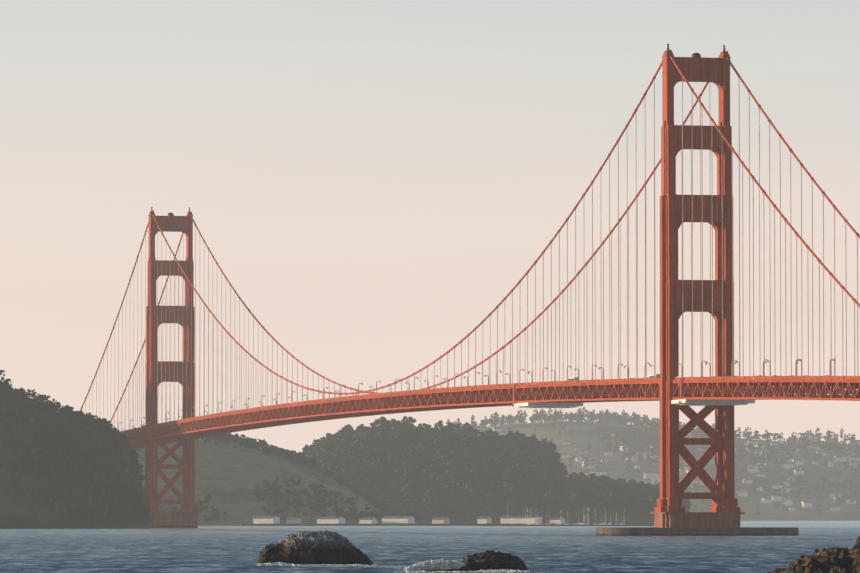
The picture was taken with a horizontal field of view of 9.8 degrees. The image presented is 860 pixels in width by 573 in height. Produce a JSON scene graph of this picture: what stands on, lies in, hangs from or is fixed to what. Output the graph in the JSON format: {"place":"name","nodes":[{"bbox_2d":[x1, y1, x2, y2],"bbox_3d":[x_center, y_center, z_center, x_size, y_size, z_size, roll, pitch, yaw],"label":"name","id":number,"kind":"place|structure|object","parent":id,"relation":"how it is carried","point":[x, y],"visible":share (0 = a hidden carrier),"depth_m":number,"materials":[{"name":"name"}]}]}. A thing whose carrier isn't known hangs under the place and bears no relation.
{"place":"outdoors","nodes":[
{"label":"outdoors","id":0,"kind":"place"},
{"bbox_2d":[136,440,417,525],"bbox_3d":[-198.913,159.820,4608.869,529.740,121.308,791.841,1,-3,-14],"label":"hill","id":1,"kind":"structure","parent":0,"point":[228,478],"depth_m":4372.53,"materials":[{"name":"green plant"}]},
{"bbox_2d":[94,415,421,523],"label":"headland trees","id":2,"kind":"object","parent":1,"relation":"on","point":[319,505],"visible":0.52,"depth_m":4350.83,"materials":[{"name":"green plant"}]},
{"bbox_2d":[253,516,565,523],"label":"waterfront buildings","id":3,"kind":"structure","parent":0,"point":[394,520],"depth_m":4211.51,"materials":[{"name":"white"}]},
{"bbox_2d":[301,565,544,572],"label":"sea foam patches","id":4,"kind":"object","parent":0,"point":[411,572],"visible":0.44,"depth_m":865.86,"materials":[{"name":"white liquid"}]},
{"bbox_2d":[0,521,859,572],"bbox_3d":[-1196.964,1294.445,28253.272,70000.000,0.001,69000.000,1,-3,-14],"label":"water","id":5,"kind":"structure","parent":0,"point":[534,549],"depth_m":1451.71,"materials":[{"name":"liquid"}]},
{"bbox_2d":[0,380,149,528],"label":"hill","id":6,"kind":"structure","parent":5,"relation":"on","point":[19,517],"depth_m":3436.45,"materials":[{"name":"green plant"}]},
{"bbox_2d":[0,370,152,526],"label":"trees","id":7,"kind":"object","parent":6,"relation":"on","point":[110,436],"visible":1,"depth_m":3479.24,"materials":[{"name":"plant"}]},
{"bbox_2d":[148,513,199,527],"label":"tower pier","id":8,"kind":"structure","parent":5,"relation":"on","point":[175,520],"depth_m":3558.07,"materials":[{"name":"concrete"}]},
{"bbox_2d":[145,207,197,512],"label":"tower","id":9,"kind":"structure","parent":8,"relation":"on","point":[154,466],"depth_m":3569.30,"materials":[{"name":"metal"}]},
{"bbox_2d":[80,55,859,423],"bbox_3d":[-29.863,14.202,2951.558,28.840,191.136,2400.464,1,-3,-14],"label":"cables","id":10,"kind":"object","parent":9,"relation":"attached to","point":[534,261],"visible":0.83,"depth_m":2564.67,"materials":[{"name":"paint"}]},
{"bbox_2d":[96,77,857,430],"bbox_3d":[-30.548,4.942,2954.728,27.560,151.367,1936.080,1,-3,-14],"label":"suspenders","id":11,"kind":"object","parent":10,"relation":"hanging from","point":[592,297],"visible":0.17,"depth_m":2453.91,"materials":[{"name":"metal"}]},
{"bbox_2d":[257,529,372,564],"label":"sea rock","id":12,"kind":"object","parent":5,"relation":"on","point":[326,547],"visible":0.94,"depth_m":977.57,"materials":[{"name":"grey stone"}]},
{"bbox_2d":[256,562,376,565],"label":"sea foam","id":13,"kind":"object","parent":5,"relation":"on","point":[279,564],"visible":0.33,"depth_m":965.26,"materials":[{"name":"white"}]},
{"bbox_2d":[241,524,653,525],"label":"shoreline","id":14,"kind":"structure","parent":5,"relation":"on","point":[447,524],"depth_m":4197.54,"materials":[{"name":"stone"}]},
{"bbox_2d":[402,559,531,572],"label":"sea foam","id":15,"kind":"object","parent":5,"relation":"on","point":[436,564],"visible":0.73,"depth_m":867.81,"materials":[{"name":"white"}]},
{"bbox_2d":[419,550,527,571],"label":"sea rock","id":16,"kind":"object","parent":5,"relation":"on","point":[490,560],"visible":0.73,"depth_m":867.39,"materials":[{"name":"brown stone"}]},
{"bbox_2d":[348,449,653,523],"bbox_3d":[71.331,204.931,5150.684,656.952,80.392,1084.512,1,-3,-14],"label":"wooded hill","id":17,"kind":"structure","parent":5,"relation":"on","point":[422,521],"depth_m":4689.56,"materials":[{"name":"green plant"}]},
{"bbox_2d":[297,416,690,522],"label":"hill trees","id":18,"kind":"object","parent":17,"relation":"on","point":[510,468],"visible":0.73,"depth_m":4793.21,"materials":[{"name":"green plant"}]},
{"bbox_2d":[527,507,624,523],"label":"sailboat masts","id":19,"kind":"object","parent":5,"relation":"on","point":[572,523],"visible":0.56,"depth_m":4147.93,"materials":[{"name":"white metal"}]},
{"bbox_2d":[596,527,798,535],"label":"pier fender","id":20,"kind":"object","parent":5,"relation":"on","point":[740,531],"visible":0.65,"depth_m":2303.18,"materials":[{"name":"concrete"}]},
{"bbox_2d":[650,512,744,527],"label":"tower pier","id":21,"kind":"structure","parent":5,"relation":"on","point":[696,519],"depth_m":2317.53,"materials":[{"name":"concrete"}]},
{"bbox_2d":[654,44,739,511],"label":"tower","id":22,"kind":"structure","parent":21,"relation":"on","point":[675,298],"depth_m":2328.70,"materials":[{"name":"metal"}]},
{"bbox_2d":[120,376,859,449],"bbox_3d":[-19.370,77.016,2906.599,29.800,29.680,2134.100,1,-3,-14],"label":"deck truss","id":23,"kind":"object","parent":22,"relation":"attached to","point":[596,390],"visible":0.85,"depth_m":2637.55,"materials":[{"name":"metal"}]},
{"bbox_2d":[512,378,681,406],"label":"maintenance gantry","id":24,"kind":"object","parent":23,"relation":"attached to","point":[679,401],"visible":0.79,"depth_m":2306.92,"materials":[{"name":"metal"}]},
{"bbox_2d":[514,399,754,407],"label":"maintenance platform","id":25,"kind":"structure","parent":23,"relation":"hanging from","point":[705,402],"depth_m":2308.39,"materials":[{"name":"white metal"}]},
{"bbox_2d":[691,53,700,56],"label":"beacon light","id":26,"kind":"object","parent":22,"relation":"on","point":[696,55],"visible":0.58,"depth_m":2336.51,"materials":[{"name":"grey metal"}]},
{"bbox_2d":[767,544,859,572],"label":"rocky outcrop","id":27,"kind":"object","parent":5,"relation":"on","point":[835,559],"visible":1,"depth_m":674.02,"materials":[{"name":"brown stone"}]},
{"bbox_2d":[856,536,859,545],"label":"sea rock","id":28,"kind":"object","parent":5,"relation":"on","point":[858,541],"visible":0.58,"depth_m":1150.06,"materials":[{"name":"brown stone"}]},
{"bbox_2d":[0,0,859,453],"label":"sky","id":29,"kind":"structure","parent":0,"point":[371,180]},
{"bbox_2d":[477,421,859,520],"bbox_3d":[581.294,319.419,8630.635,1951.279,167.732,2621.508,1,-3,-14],"label":"hill","id":30,"kind":"structure","parent":0,"point":[750,504],"depth_m":7745.05,"materials":[{"name":"green plant"}]},
{"bbox_2d":[446,407,859,518],"bbox_3d":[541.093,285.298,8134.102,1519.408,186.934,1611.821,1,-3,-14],"label":"hill trees","id":31,"kind":"object","parent":30,"relation":"on","point":[608,417],"visible":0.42,"depth_m":7959.17,"materials":[{"name":"green plant"}]},
{"bbox_2d":[461,417,859,510],"bbox_3d":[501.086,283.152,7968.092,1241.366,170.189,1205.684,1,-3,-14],"label":"houses","id":32,"kind":"structure","parent":30,"relation":"on","point":[853,460],"depth_m":7799.11,"materials":[{"name":"white"}]},
{"bbox_3d":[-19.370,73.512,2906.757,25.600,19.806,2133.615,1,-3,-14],"label":"roadway","id":33,"kind":"object","parent":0,"visible":0},
{"bbox_2d":[118,358,835,429],"bbox_3d":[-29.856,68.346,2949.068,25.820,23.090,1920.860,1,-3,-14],"label":"street lamps","id":34,"kind":"object","parent":33,"relation":"on","point":[796,362],"visible":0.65,"depth_m":2591.38,"materials":[{"name":"metal"}]},
{"bbox_2d":[142,374,859,426],"bbox_3d":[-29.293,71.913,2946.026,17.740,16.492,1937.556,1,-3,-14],"label":"traffic","id":35,"kind":"object","parent":33,"relation":"on","point":[650,376],"visible":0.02,"depth_m":2380.97,"materials":[{"name":"grey paint"}]}
]}

